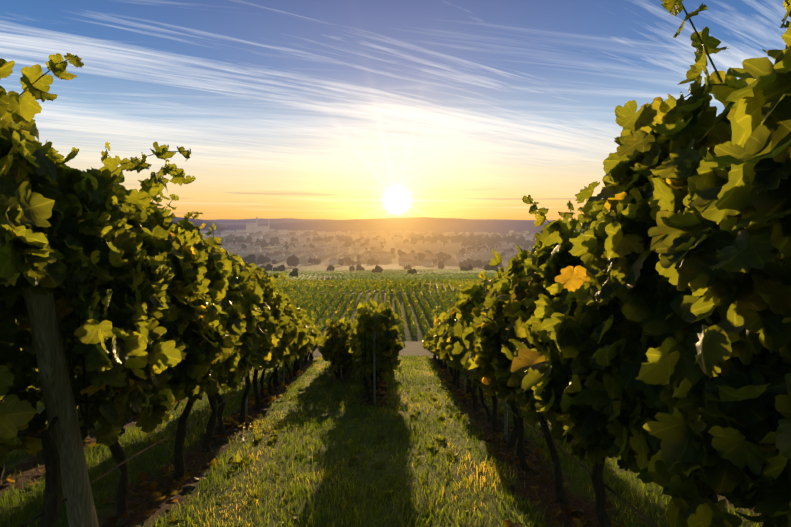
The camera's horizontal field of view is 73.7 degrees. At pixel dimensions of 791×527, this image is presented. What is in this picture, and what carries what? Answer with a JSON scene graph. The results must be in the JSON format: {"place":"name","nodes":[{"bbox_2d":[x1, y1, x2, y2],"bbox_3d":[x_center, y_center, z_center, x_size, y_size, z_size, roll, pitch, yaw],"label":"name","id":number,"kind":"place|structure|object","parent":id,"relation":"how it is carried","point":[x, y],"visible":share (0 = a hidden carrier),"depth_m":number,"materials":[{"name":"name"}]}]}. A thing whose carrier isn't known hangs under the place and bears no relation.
{"place":"outdoors","nodes":[
{"label":"outdoors","id":0,"kind":"place"},
{"bbox_2d":[171,217,228,234],"bbox_3d":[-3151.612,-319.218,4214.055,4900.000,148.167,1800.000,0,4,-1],"label":"hills","id":1,"kind":"structure","parent":0,"point":[200,222],"depth_m":4040.62,"materials":[{"name":"grey"}]},
{"bbox_2d":[290,293,438,293],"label":"field path","id":2,"kind":"structure","parent":0,"point":[369,293],"depth_m":133.37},
{"bbox_2d":[306,341,436,355],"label":"road","id":3,"kind":"structure","parent":0,"point":[414,348],"depth_m":26.82,"materials":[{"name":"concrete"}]},
{"bbox_2d":[208,217,562,222],"bbox_3d":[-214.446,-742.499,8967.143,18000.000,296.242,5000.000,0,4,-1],"label":"hills","id":4,"kind":"structure","parent":0,"point":[260,220],"depth_m":8234.14,"materials":[{"name":"grey"}]},
{"bbox_2d":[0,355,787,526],"bbox_3d":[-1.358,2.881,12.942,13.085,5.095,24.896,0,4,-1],"label":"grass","id":5,"kind":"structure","parent":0,"point":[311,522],"depth_m":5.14,"materials":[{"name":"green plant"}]},
{"bbox_2d":[0,234,788,526],"bbox_3d":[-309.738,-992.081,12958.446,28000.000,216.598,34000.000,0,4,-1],"label":"ground","id":6,"kind":"structure","parent":0,"point":[579,499],"depth_m":5.12,"materials":[{"name":"green plant"}]},
{"bbox_2d":[19,275,98,526],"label":"wooden end posts","id":7,"kind":"object","parent":6,"relation":"on","point":[58,397],"visible":0.52,"depth_m":2.76,"materials":[{"name":"wood"}]},
{"bbox_2d":[246,225,285,234],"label":"power station walls","id":8,"kind":"structure","parent":6,"relation":"on","point":[263,230],"depth_m":3338.48,"materials":[{"name":"grey concrete"}]},
{"bbox_2d":[225,223,287,232],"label":"power station roofs","id":9,"kind":"structure","parent":8,"relation":"on","point":[233,231],"depth_m":3349.01,"materials":[{"name":"grey"}]},
{"bbox_2d":[129,316,507,439],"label":"metal trellis posts","id":10,"kind":"object","parent":6,"relation":"on","point":[374,401],"visible":0.02,"depth_m":9.33,"materials":[{"name":"grey metal"}]},
{"bbox_2d":[2,367,647,526],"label":"grass tufts","id":11,"kind":"object","parent":6,"relation":"on","point":[230,422],"visible":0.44,"depth_m":5.14,"materials":[{"name":"green plant"}]},
{"bbox_2d":[102,381,586,526],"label":"soil clods","id":12,"kind":"object","parent":6,"relation":"on","point":[121,522],"visible":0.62,"depth_m":6.81,"materials":[{"name":"brown soil"}]},
{"bbox_2d":[279,288,461,336],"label":"vineyard rows","id":13,"kind":"object","parent":6,"relation":"on","point":[345,299],"visible":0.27,"depth_m":109.28,"materials":[{"name":"green plant"}]},
{"bbox_2d":[119,359,623,468],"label":"grape bunches","id":14,"kind":"object","parent":6,"relation":"on","point":[620,464],"visible":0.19,"depth_m":3.42,"materials":[{"name":"purple food"}]},
{"bbox_2d":[207,230,537,276],"bbox_3d":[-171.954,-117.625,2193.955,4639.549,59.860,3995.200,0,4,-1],"label":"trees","id":15,"kind":"object","parent":6,"relation":"on","point":[471,239],"visible":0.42,"depth_m":1509.03,"materials":[{"name":"green plant"}]},
{"bbox_2d":[273,279,474,291],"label":"distant vine rows","id":16,"kind":"object","parent":6,"relation":"on","point":[324,288],"visible":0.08,"depth_m":146.93,"materials":[{"name":"green plant"}]},
{"bbox_2d":[221,241,531,265],"bbox_3d":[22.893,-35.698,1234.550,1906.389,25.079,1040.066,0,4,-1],"label":"town walls","id":17,"kind":"structure","parent":6,"relation":"on","point":[460,258],"depth_m":1155.82,"materials":[{"name":"beige"}]},
{"bbox_2d":[239,242,514,265],"bbox_3d":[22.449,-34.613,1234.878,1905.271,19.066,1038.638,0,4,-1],"label":"town windows","id":18,"kind":"structure","parent":17,"relation":"in","point":[366,256],"depth_m":1191.16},
{"bbox_2d":[221,240,534,261],"bbox_3d":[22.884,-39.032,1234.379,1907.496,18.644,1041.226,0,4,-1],"label":"town roofs","id":19,"kind":"structure","parent":17,"relation":"on","point":[363,253],"depth_m":1158.68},
{"bbox_2d":[273,278,482,334],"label":"field vine leaves","id":20,"kind":"object","parent":6,"relation":"on","point":[454,284],"visible":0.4,"depth_m":120.29,"materials":[{"name":"green plant"}]},
{"bbox_2d":[228,232,528,241],"bbox_3d":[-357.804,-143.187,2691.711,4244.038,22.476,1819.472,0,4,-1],"label":"town windows","id":21,"kind":"structure","parent":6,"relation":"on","point":[311,240],"depth_m":2149.10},
{"bbox_2d":[265,269,506,281],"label":"field rows","id":22,"kind":"object","parent":6,"relation":"on","point":[433,274],"visible":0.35,"depth_m":279.09,"materials":[{"name":"green plant"}]},
{"bbox_2d":[203,230,583,242],"bbox_3d":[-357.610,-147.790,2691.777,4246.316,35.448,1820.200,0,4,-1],"label":"distant tree line","id":23,"kind":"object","parent":6,"relation":"on","point":[281,239],"depth_m":2164.85,"materials":[{"name":"green plant"}]},
{"bbox_2d":[200,230,581,239],"bbox_3d":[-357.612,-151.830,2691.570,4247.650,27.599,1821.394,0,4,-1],"label":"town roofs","id":24,"kind":"structure","parent":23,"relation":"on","point":[271,235],"depth_m":2573.76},
{"bbox_2d":[11,277,775,461],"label":"trellis wires","id":25,"kind":"object","parent":6,"relation":"on","point":[137,419],"depth_m":2.60,"materials":[{"name":"grey metal"}]},
{"bbox_2d":[21,352,658,526],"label":"irrigation drip line","id":26,"kind":"object","parent":25,"relation":"attached to","point":[649,521],"visible":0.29,"depth_m":3.48,"materials":[{"name":"black plastic"}]},
{"bbox_2d":[0,0,790,526],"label":"vine","id":27,"kind":"object","parent":25,"relation":"on","point":[676,258],"depth_m":2.24,"materials":[{"name":"green plant"}]},
{"bbox_2d":[20,2,734,338],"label":"vine shoots","id":28,"kind":"object","parent":27,"relation":"attached to","point":[706,51],"visible":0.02,"depth_m":2.23,"materials":[{"name":"green plant"}]},
{"bbox_2d":[0,0,790,220],"label":"sky","id":29,"kind":"structure","parent":0,"point":[297,109],"materials":[{"name":"blue"}]},
{"bbox_2d":[214,217,583,233],"bbox_3d":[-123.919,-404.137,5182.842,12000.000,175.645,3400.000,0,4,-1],"label":"hills","id":30,"kind":"structure","parent":0,"point":[438,225],"depth_m":4181.37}
]}

